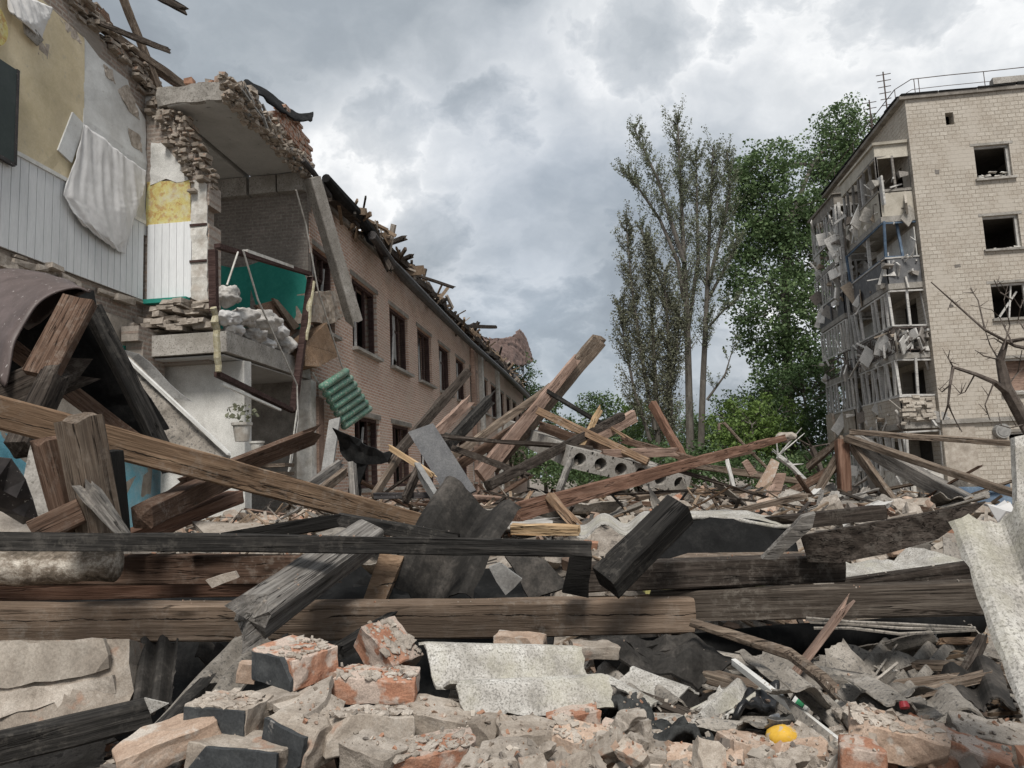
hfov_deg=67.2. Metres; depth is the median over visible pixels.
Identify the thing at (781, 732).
plastic ball
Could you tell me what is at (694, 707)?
cement sheet
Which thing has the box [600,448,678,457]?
timber plank
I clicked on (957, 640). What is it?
plank piece
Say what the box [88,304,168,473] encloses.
rafter
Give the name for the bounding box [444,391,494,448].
timber pole
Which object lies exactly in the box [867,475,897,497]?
timber board
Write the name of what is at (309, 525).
dark batten
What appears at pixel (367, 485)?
lath
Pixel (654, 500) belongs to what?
sheet shard
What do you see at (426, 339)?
window
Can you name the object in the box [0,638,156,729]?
wall block
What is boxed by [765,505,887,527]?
timber beam
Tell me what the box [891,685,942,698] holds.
sheet shard
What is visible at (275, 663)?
brick
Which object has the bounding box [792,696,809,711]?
packet
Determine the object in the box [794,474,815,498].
plank piece
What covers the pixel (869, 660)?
cement sheet
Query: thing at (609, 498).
masonry lump
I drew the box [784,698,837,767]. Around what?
sheet metal
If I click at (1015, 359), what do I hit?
window frame
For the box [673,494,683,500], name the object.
brick fragment
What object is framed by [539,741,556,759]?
mortar lump
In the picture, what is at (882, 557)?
masonry lump
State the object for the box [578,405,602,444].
timber batten
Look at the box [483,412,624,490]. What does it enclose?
timber beam
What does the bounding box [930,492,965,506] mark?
sheet shard
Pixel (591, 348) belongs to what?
timber plank
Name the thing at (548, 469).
leafy bush
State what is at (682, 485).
sheet shard
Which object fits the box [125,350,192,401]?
roof sheet
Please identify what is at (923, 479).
timber plank
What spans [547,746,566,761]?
mortar lump
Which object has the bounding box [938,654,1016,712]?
cement sheet
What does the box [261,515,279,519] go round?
brick fragment
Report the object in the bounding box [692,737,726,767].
brick fragment
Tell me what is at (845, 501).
sheet shard
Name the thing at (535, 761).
brick fragment
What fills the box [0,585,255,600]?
timber beam
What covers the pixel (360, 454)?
roof felt
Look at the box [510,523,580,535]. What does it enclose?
timber board
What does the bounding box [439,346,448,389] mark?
window
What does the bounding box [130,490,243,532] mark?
timber beam
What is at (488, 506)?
lath
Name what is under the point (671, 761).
brick fragment
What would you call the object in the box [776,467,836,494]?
timber stay
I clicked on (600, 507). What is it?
sheet shard
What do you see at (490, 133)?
sky
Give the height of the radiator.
1.358 m
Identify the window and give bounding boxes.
[311,248,330,330]
[352,279,374,353]
[356,417,377,488]
[389,307,405,369]
[392,424,408,486]
[417,329,429,382]
[421,455,432,481]
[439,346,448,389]
[456,359,463,399]
[459,441,466,474]
[491,386,495,416]
[500,393,502,416]
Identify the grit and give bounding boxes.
[158,504,1019,767]
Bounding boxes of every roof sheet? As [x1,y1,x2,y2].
[0,268,90,386]
[10,290,95,398]
[71,325,168,434]
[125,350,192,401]
[127,355,230,458]
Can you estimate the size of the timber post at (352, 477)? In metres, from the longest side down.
0.593 x 0.096 x 0.055 m
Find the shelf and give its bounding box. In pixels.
[259,463,293,475]
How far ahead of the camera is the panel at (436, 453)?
6.43 m
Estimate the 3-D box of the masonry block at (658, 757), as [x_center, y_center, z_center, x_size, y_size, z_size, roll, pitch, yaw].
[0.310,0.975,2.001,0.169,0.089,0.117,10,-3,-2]
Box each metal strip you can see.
[128,357,230,455]
[731,658,837,740]
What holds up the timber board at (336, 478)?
on the timber post at (352, 477)
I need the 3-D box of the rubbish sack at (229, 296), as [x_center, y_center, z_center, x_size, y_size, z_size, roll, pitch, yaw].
[-4.873,-1.494,13.228,0.490,0.416,0.539,-3,-7,7]
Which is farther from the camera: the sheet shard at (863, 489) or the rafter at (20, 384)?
the sheet shard at (863, 489)
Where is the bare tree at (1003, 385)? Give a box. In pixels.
[931,276,1023,434]
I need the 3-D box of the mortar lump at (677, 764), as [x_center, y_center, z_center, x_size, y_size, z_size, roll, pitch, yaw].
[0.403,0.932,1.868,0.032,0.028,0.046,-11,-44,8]
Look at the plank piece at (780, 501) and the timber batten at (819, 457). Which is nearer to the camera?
the plank piece at (780, 501)
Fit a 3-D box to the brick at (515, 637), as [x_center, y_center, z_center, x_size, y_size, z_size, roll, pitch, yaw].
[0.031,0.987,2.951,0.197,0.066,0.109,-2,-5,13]
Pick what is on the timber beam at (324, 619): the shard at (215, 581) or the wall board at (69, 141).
the shard at (215, 581)
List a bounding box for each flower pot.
[225,403,258,441]
[249,441,264,449]
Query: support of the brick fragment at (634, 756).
on the ground
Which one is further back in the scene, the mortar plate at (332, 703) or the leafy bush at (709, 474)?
the leafy bush at (709, 474)
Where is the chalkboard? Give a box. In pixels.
[0,59,19,166]
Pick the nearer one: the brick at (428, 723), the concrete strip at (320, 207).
the brick at (428, 723)
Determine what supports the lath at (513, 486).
on the ground
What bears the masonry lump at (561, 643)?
on the ground
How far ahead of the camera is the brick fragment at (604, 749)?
1.92 m
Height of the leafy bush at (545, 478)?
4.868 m
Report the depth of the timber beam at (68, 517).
2.75 m
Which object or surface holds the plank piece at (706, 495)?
on the rubble
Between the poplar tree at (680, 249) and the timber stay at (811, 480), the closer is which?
the timber stay at (811, 480)
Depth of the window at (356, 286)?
21.00 m
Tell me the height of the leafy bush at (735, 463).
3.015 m
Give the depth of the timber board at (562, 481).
7.89 m
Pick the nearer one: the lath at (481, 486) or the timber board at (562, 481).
the timber board at (562, 481)
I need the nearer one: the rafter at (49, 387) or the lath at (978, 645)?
the lath at (978, 645)
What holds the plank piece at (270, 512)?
on the rubble
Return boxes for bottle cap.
[899,701,909,708]
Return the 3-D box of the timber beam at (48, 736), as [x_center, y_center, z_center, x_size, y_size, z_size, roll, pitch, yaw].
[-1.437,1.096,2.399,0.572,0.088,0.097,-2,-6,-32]
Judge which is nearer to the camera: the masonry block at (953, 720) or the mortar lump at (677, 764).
the mortar lump at (677, 764)
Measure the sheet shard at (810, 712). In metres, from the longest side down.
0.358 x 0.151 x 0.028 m
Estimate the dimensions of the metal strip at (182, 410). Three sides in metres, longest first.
1.132 x 0.026 x 0.023 m
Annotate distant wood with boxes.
[528,443,831,484]
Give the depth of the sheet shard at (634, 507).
6.21 m
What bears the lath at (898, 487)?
on the rubble
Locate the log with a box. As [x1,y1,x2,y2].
[0,551,124,586]
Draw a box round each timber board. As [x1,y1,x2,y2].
[169,424,320,489]
[307,458,344,484]
[320,468,346,487]
[332,611,397,659]
[364,554,403,598]
[402,467,418,503]
[414,462,436,498]
[436,395,474,433]
[457,423,513,468]
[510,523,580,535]
[556,454,573,491]
[620,437,701,465]
[673,551,804,557]
[761,511,815,559]
[801,501,985,562]
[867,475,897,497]
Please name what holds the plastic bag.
on the cement sheet at (694, 707)
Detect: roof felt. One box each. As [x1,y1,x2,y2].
[42,566,553,741]
[332,428,392,495]
[658,517,797,558]
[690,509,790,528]
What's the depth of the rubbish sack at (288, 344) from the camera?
15.34 m
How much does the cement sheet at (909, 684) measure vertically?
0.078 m
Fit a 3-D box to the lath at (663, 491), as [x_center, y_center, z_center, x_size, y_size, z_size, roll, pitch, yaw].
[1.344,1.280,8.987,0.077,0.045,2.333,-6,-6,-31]
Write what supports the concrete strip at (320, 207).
on the school building
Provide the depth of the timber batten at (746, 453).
11.96 m
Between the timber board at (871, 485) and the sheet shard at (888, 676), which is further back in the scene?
the timber board at (871, 485)
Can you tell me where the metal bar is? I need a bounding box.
[373,492,429,498]
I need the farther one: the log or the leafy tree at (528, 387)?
the leafy tree at (528, 387)
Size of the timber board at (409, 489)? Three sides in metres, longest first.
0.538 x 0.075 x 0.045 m
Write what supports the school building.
on the ground
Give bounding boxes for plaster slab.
[0,511,30,531]
[24,445,47,515]
[192,521,262,532]
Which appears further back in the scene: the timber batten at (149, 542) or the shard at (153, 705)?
the timber batten at (149, 542)
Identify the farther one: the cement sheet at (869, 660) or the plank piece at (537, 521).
the plank piece at (537, 521)
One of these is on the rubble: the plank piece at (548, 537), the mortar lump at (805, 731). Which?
the plank piece at (548, 537)
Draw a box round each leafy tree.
[513,352,543,489]
[522,401,583,489]
[569,388,643,446]
[606,393,675,491]
[638,401,732,456]
[678,385,794,488]
[738,340,852,480]
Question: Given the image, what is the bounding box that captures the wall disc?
[0,9,7,45]
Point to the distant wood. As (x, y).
(700, 472)
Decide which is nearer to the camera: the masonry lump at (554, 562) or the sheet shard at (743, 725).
the sheet shard at (743, 725)
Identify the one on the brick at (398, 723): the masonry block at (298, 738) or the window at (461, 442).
the masonry block at (298, 738)
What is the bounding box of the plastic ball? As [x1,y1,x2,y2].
[765,724,796,742]
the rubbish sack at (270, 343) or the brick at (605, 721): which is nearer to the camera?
the brick at (605, 721)
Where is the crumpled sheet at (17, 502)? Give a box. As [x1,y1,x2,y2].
[0,457,37,523]
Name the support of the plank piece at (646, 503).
on the rubble
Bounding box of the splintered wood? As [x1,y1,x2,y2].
[104,481,1022,760]
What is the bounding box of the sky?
[92,0,1023,477]
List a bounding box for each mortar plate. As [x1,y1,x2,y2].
[258,686,299,709]
[272,686,311,712]
[297,675,333,715]
[320,694,345,715]
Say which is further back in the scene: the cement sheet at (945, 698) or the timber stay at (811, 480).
the timber stay at (811, 480)
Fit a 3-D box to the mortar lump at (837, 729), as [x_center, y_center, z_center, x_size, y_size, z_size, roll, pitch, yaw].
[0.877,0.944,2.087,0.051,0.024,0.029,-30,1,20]
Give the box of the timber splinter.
[72,479,130,532]
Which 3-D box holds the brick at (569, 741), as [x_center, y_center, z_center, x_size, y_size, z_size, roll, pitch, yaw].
[0.167,0.966,2.060,0.185,0.110,0.122,5,3,27]
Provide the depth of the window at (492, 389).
45.28 m
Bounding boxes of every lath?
[272,506,303,522]
[309,508,332,514]
[346,473,408,507]
[375,464,424,499]
[408,502,426,506]
[477,484,489,494]
[481,489,521,500]
[482,476,532,504]
[482,504,497,508]
[489,497,505,508]
[506,490,533,530]
[527,487,548,493]
[601,488,714,497]
[601,713,784,724]
[607,488,698,495]
[626,691,698,714]
[655,463,769,497]
[678,490,783,494]
[689,487,730,510]
[702,670,786,695]
[708,495,802,507]
[718,651,876,675]
[729,661,1014,705]
[797,488,879,511]
[816,490,823,504]
[853,476,866,485]
[866,483,914,494]
[901,491,929,494]
[915,670,1001,697]
[923,465,981,497]
[960,634,986,669]
[971,480,1011,494]
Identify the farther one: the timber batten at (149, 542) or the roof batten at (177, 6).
the roof batten at (177, 6)
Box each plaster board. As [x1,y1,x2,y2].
[742,459,756,475]
[755,458,778,489]
[770,473,785,494]
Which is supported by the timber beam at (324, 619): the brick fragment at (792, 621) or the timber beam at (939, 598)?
the timber beam at (939, 598)
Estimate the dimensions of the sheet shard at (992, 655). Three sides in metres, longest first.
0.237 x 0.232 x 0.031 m
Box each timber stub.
[30,436,74,532]
[54,412,121,532]
[110,449,130,531]
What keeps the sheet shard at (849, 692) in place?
on the rubble
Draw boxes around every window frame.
[208,243,314,412]
[974,145,1010,175]
[982,215,1019,245]
[990,282,1023,317]
[1005,358,1023,360]
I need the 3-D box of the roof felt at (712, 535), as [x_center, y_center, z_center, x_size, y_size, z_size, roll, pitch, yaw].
[1.013,0.777,3.818,0.822,0.235,0.164,-2,-7,-1]
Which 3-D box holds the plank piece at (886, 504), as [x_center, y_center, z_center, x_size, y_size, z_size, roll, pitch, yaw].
[2.624,0.957,5.731,0.931,0.055,0.088,-5,15,-44]
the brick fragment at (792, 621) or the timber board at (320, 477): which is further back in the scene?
the timber board at (320, 477)
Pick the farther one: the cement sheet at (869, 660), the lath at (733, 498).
the lath at (733, 498)
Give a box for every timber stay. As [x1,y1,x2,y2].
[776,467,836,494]
[815,453,836,489]
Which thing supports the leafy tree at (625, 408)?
on the ground
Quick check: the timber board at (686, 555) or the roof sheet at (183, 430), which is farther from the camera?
the roof sheet at (183, 430)
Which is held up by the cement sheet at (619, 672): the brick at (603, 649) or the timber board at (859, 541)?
the brick at (603, 649)
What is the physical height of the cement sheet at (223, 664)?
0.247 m
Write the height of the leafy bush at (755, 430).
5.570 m
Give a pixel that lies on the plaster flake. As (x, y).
(34, 38)
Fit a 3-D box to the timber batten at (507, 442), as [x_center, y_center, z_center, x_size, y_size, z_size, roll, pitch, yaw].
[0.081,0.679,8.902,1.884,0.068,0.067,6,-13,-19]
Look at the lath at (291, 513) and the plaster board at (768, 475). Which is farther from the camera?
the plaster board at (768, 475)
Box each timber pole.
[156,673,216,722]
[388,368,471,463]
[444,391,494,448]
[648,401,685,460]
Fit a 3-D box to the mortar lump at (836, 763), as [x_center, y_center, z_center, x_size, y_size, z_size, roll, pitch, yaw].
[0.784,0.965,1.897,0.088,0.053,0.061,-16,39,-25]
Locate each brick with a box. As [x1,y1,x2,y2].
[112,713,221,767]
[236,660,254,684]
[251,635,337,691]
[323,704,414,758]
[331,664,419,704]
[354,616,423,666]
[392,727,475,767]
[406,694,476,734]
[457,712,497,746]
[479,736,540,767]
[493,630,546,644]
[542,713,609,753]
[545,702,601,724]
[570,639,620,661]
[602,717,613,726]
[650,742,743,767]
[714,729,774,759]
[774,736,828,760]
[837,734,887,767]
[848,702,950,767]
[908,712,1014,767]
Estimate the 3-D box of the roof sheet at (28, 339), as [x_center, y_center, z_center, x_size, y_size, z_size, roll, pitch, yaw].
[-2.984,-0.174,5.007,0.688,0.869,0.089,-3,-7,3]
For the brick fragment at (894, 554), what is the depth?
4.94 m
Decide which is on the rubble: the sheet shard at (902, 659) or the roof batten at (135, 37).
the sheet shard at (902, 659)
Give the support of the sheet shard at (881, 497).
on the rubble
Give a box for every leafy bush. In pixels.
[509,446,591,493]
[545,429,692,491]
[550,451,730,491]
[666,440,783,487]
[702,392,806,488]
[750,444,855,492]
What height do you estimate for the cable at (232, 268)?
0.673 m
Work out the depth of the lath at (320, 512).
7.73 m
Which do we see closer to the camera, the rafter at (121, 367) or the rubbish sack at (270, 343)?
the rafter at (121, 367)
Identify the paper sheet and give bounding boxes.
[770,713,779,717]
[983,500,1012,522]
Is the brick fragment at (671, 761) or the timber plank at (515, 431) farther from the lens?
the timber plank at (515, 431)
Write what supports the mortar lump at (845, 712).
on the rubble
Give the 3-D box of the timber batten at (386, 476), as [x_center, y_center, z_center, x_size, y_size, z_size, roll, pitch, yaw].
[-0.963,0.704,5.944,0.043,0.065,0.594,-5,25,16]
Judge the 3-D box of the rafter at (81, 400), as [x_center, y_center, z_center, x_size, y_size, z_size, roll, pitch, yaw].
[-2.715,0.058,4.749,1.172,0.108,0.098,42,-23,-15]
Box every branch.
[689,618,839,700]
[772,428,805,478]
[796,438,829,471]
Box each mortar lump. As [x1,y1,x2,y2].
[458,746,490,767]
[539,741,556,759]
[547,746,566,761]
[593,730,606,737]
[609,707,646,733]
[626,731,649,750]
[638,718,654,749]
[671,760,682,767]
[744,757,796,767]
[776,432,796,442]
[777,745,810,767]
[789,744,818,767]
[792,721,828,746]
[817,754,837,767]
[828,725,845,734]
[831,708,842,719]
[842,701,857,727]
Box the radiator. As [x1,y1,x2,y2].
[311,368,372,429]
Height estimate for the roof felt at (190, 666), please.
0.940 m
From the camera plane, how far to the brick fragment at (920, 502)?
6.38 m
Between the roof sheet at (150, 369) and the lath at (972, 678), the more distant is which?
the roof sheet at (150, 369)
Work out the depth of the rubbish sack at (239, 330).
13.25 m
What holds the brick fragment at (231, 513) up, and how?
on the ground
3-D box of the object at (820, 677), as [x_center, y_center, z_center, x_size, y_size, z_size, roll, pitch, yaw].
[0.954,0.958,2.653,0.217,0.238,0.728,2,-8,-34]
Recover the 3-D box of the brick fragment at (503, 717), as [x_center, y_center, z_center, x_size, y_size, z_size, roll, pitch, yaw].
[0.014,0.960,2.116,0.131,0.071,0.043,23,25,-9]
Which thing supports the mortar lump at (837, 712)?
on the rubble
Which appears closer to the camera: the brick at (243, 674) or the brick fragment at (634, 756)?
the brick fragment at (634, 756)
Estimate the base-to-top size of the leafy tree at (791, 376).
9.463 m
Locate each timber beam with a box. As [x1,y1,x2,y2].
[0,395,420,524]
[0,553,339,585]
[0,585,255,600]
[0,596,695,642]
[0,696,152,765]
[26,499,86,532]
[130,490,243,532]
[131,479,229,528]
[224,519,383,653]
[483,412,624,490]
[512,434,786,521]
[545,493,582,524]
[589,553,845,592]
[598,410,637,437]
[649,579,983,620]
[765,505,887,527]
[834,561,971,583]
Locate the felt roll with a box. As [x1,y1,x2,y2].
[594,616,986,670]
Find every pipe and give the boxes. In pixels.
[717,422,766,468]
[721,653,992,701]
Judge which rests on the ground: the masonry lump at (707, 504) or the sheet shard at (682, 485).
the masonry lump at (707, 504)
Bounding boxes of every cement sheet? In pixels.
[133,634,178,710]
[155,633,288,767]
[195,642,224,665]
[393,476,521,598]
[419,641,613,716]
[576,511,648,539]
[590,660,686,711]
[606,666,698,707]
[662,700,706,718]
[691,678,760,721]
[694,697,787,737]
[702,668,765,689]
[735,649,822,699]
[827,681,984,722]
[846,547,963,576]
[864,637,897,675]
[896,634,955,677]
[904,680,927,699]
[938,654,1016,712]
[949,501,1023,718]
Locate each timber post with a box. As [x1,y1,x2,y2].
[347,461,358,495]
[593,495,693,598]
[834,439,851,491]
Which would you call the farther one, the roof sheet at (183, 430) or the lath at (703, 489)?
the lath at (703, 489)
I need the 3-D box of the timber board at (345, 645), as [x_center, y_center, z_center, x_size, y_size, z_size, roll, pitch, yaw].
[-0.529,0.927,2.861,0.056,0.059,0.369,-6,1,27]
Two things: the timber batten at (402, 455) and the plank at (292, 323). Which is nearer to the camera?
the timber batten at (402, 455)
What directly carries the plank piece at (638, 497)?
on the rubble
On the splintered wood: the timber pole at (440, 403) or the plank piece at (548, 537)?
the timber pole at (440, 403)
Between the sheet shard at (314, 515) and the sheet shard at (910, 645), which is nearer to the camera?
the sheet shard at (910, 645)
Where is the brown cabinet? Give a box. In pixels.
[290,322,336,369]
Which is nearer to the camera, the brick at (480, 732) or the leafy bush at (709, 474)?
the brick at (480, 732)
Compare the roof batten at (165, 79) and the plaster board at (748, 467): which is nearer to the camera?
the plaster board at (748, 467)
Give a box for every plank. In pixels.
[271,298,299,329]
[452,383,548,457]
[474,354,580,481]
[495,334,605,472]
[535,407,649,465]
[538,421,607,450]
[546,389,601,423]
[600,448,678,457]
[854,435,972,498]
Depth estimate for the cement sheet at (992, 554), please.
1.67 m
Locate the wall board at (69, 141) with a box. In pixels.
[57,112,84,162]
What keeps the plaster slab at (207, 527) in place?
on the timber beam at (220, 502)
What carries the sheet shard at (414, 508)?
on the rubble
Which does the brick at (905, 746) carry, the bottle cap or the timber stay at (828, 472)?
the bottle cap
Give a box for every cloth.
[7,0,52,36]
[64,125,145,253]
[599,692,713,743]
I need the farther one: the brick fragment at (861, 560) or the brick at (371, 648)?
the brick fragment at (861, 560)
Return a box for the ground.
[0,469,1020,767]
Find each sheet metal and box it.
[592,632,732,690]
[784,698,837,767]
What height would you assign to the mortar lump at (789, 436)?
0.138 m
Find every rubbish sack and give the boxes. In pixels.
[218,310,242,325]
[219,285,241,308]
[223,324,245,335]
[232,307,260,327]
[242,327,267,343]
[252,309,283,333]
[261,338,276,348]
[267,323,289,339]
[274,336,297,353]
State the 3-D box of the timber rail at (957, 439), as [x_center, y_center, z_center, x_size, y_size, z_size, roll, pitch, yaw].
[4.126,0.531,7.596,1.479,0.063,0.077,3,7,33]
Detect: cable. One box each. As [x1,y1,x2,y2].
[226,251,238,285]
[242,250,298,469]
[288,410,297,471]
[295,190,342,368]
[806,616,975,628]
[810,620,975,629]
[814,626,975,635]
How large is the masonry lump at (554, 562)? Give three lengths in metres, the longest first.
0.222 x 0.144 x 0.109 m
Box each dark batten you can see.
[222,514,340,534]
[337,512,459,537]
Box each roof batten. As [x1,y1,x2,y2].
[92,17,170,53]
[96,8,112,24]
[101,8,114,44]
[101,31,185,86]
[119,0,161,90]
[125,50,177,86]
[158,0,188,15]
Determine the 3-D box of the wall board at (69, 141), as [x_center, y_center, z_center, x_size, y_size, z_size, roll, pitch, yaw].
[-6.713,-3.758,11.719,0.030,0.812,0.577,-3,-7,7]
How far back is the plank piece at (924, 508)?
6.18 m
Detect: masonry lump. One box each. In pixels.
[538,557,561,568]
[554,638,569,644]
[584,660,593,671]
[588,499,599,502]
[604,496,613,500]
[679,500,694,510]
[701,496,718,509]
[820,494,843,509]
[829,491,844,497]
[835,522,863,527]
[848,554,886,562]
[891,498,905,509]
[902,501,921,513]
[977,514,997,522]
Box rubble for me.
[100,485,1023,767]
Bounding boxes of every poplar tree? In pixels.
[606,199,696,462]
[611,93,749,453]
[714,91,880,475]
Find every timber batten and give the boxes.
[0,532,591,557]
[371,455,401,499]
[388,444,437,477]
[440,434,592,449]
[450,445,535,478]
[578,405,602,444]
[611,427,656,457]
[694,464,804,483]
[719,451,755,461]
[725,459,735,486]
[805,435,843,471]
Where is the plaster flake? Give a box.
[22,22,43,45]
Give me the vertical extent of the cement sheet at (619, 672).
0.090 m
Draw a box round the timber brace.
[850,444,896,497]
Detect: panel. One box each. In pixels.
[254,301,296,335]
[319,417,340,484]
[408,423,476,493]
[959,484,1011,504]
[1010,435,1023,506]
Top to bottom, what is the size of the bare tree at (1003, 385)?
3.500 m
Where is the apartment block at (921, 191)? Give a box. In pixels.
[807,67,1023,494]
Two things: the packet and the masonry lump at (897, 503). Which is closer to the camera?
the packet
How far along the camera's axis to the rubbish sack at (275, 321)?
14.32 m
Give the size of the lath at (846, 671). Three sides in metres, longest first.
0.850 x 0.096 x 0.036 m
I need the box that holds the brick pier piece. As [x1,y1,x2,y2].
[294,290,342,324]
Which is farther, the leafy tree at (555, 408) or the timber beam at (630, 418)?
the leafy tree at (555, 408)
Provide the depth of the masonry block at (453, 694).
2.32 m
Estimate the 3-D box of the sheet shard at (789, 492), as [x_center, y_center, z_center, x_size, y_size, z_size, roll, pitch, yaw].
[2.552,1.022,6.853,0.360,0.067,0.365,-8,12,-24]
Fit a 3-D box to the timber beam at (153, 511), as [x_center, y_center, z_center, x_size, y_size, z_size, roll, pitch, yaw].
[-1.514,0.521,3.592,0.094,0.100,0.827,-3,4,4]
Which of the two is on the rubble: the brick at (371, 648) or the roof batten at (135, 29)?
the brick at (371, 648)
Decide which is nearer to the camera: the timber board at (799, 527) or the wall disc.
the timber board at (799, 527)
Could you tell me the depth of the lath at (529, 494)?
7.04 m
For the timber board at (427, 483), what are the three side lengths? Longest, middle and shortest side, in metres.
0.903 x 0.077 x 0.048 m
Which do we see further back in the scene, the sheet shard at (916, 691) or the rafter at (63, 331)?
the rafter at (63, 331)
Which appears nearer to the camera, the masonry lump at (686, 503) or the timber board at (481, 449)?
the masonry lump at (686, 503)
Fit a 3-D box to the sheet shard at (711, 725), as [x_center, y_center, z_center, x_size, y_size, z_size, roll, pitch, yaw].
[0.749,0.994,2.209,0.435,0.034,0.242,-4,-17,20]
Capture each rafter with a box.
[0,358,99,400]
[3,364,72,458]
[12,340,139,433]
[22,293,96,376]
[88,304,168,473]
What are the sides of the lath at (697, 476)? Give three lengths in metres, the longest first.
2.330 x 0.078 x 0.046 m
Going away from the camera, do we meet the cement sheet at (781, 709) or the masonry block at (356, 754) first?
the masonry block at (356, 754)
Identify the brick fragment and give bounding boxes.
[221,552,238,553]
[222,509,239,520]
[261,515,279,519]
[478,757,513,767]
[496,713,511,736]
[518,753,546,767]
[556,750,597,767]
[579,727,622,765]
[614,736,649,767]
[662,760,688,767]
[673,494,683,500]
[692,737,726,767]
[756,497,778,511]
[779,619,804,623]
[854,558,869,562]
[887,549,903,556]
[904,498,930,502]
[913,500,926,506]
[970,502,992,518]
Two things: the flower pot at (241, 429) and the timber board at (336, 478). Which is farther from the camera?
the flower pot at (241, 429)
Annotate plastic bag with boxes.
[726,680,779,720]
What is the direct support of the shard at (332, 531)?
on the grit
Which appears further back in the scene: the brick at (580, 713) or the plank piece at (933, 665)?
the plank piece at (933, 665)
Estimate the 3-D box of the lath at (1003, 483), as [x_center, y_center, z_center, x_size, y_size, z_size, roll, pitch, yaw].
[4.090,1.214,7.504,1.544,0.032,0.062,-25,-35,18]
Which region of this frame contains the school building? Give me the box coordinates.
[0,0,533,527]
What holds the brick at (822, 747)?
on the ground
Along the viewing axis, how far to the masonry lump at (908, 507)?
5.67 m
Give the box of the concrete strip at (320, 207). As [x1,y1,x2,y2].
[303,176,362,328]
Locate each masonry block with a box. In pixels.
[183,688,274,736]
[184,730,287,767]
[262,703,333,767]
[339,729,408,767]
[447,690,512,715]
[496,715,552,746]
[612,734,666,767]
[946,710,1023,762]
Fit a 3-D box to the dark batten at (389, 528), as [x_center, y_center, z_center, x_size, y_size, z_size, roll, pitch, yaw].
[-0.498,0.639,3.375,0.557,0.069,0.057,9,-6,5]
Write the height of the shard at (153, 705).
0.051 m
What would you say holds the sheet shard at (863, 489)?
on the rubble
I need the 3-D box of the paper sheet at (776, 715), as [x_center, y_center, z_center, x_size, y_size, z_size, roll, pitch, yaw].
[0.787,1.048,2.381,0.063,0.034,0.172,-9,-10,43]
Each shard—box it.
[144,697,168,713]
[206,571,239,587]
[304,510,331,516]
[315,527,344,535]
[361,562,376,574]
[405,506,424,511]
[489,562,521,594]
[505,556,563,596]
[540,511,562,519]
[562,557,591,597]
[566,500,625,517]
[609,501,643,517]
[609,502,626,519]
[646,483,659,507]
[663,477,693,500]
[695,717,766,735]
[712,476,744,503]
[716,718,795,731]
[764,685,833,710]
[771,489,814,506]
[775,666,843,726]
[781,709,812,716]
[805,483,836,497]
[812,499,859,503]
[813,639,871,674]
[817,662,897,727]
[834,672,944,720]
[839,673,942,719]
[848,644,916,675]
[858,494,892,506]
[858,630,937,656]
[859,486,875,494]
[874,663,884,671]
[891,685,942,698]
[897,540,934,555]
[899,488,915,496]
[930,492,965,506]
[939,490,989,508]
[943,537,960,558]
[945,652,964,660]
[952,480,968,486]
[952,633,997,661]
[961,633,999,661]
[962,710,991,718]
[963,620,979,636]
[983,651,1001,661]
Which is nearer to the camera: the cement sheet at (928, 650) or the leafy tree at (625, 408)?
the cement sheet at (928, 650)
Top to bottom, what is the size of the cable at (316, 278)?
3.335 m
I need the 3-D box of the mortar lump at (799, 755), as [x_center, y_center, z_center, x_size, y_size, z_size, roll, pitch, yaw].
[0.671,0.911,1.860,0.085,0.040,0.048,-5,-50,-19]
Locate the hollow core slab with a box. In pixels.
[503,421,691,489]
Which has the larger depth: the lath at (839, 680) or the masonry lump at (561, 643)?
the masonry lump at (561, 643)
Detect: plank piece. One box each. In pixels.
[186,520,228,527]
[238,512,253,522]
[242,508,293,516]
[473,494,514,500]
[510,517,560,523]
[512,489,534,496]
[531,516,565,523]
[542,536,554,539]
[582,494,649,502]
[629,501,691,505]
[687,487,718,499]
[731,492,819,510]
[766,484,775,495]
[786,673,963,699]
[792,594,854,674]
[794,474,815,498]
[799,501,892,512]
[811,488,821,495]
[843,500,891,526]
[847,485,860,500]
[857,503,898,516]
[910,659,1004,673]
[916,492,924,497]
[920,506,992,516]
[936,637,987,644]
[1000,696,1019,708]
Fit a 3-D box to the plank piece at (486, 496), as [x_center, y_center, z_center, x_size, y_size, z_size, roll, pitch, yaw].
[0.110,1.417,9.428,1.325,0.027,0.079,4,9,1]
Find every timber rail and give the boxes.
[843,435,1011,496]
[849,429,1009,445]
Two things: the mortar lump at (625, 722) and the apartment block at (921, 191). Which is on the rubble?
the mortar lump at (625, 722)
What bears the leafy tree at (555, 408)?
on the ground

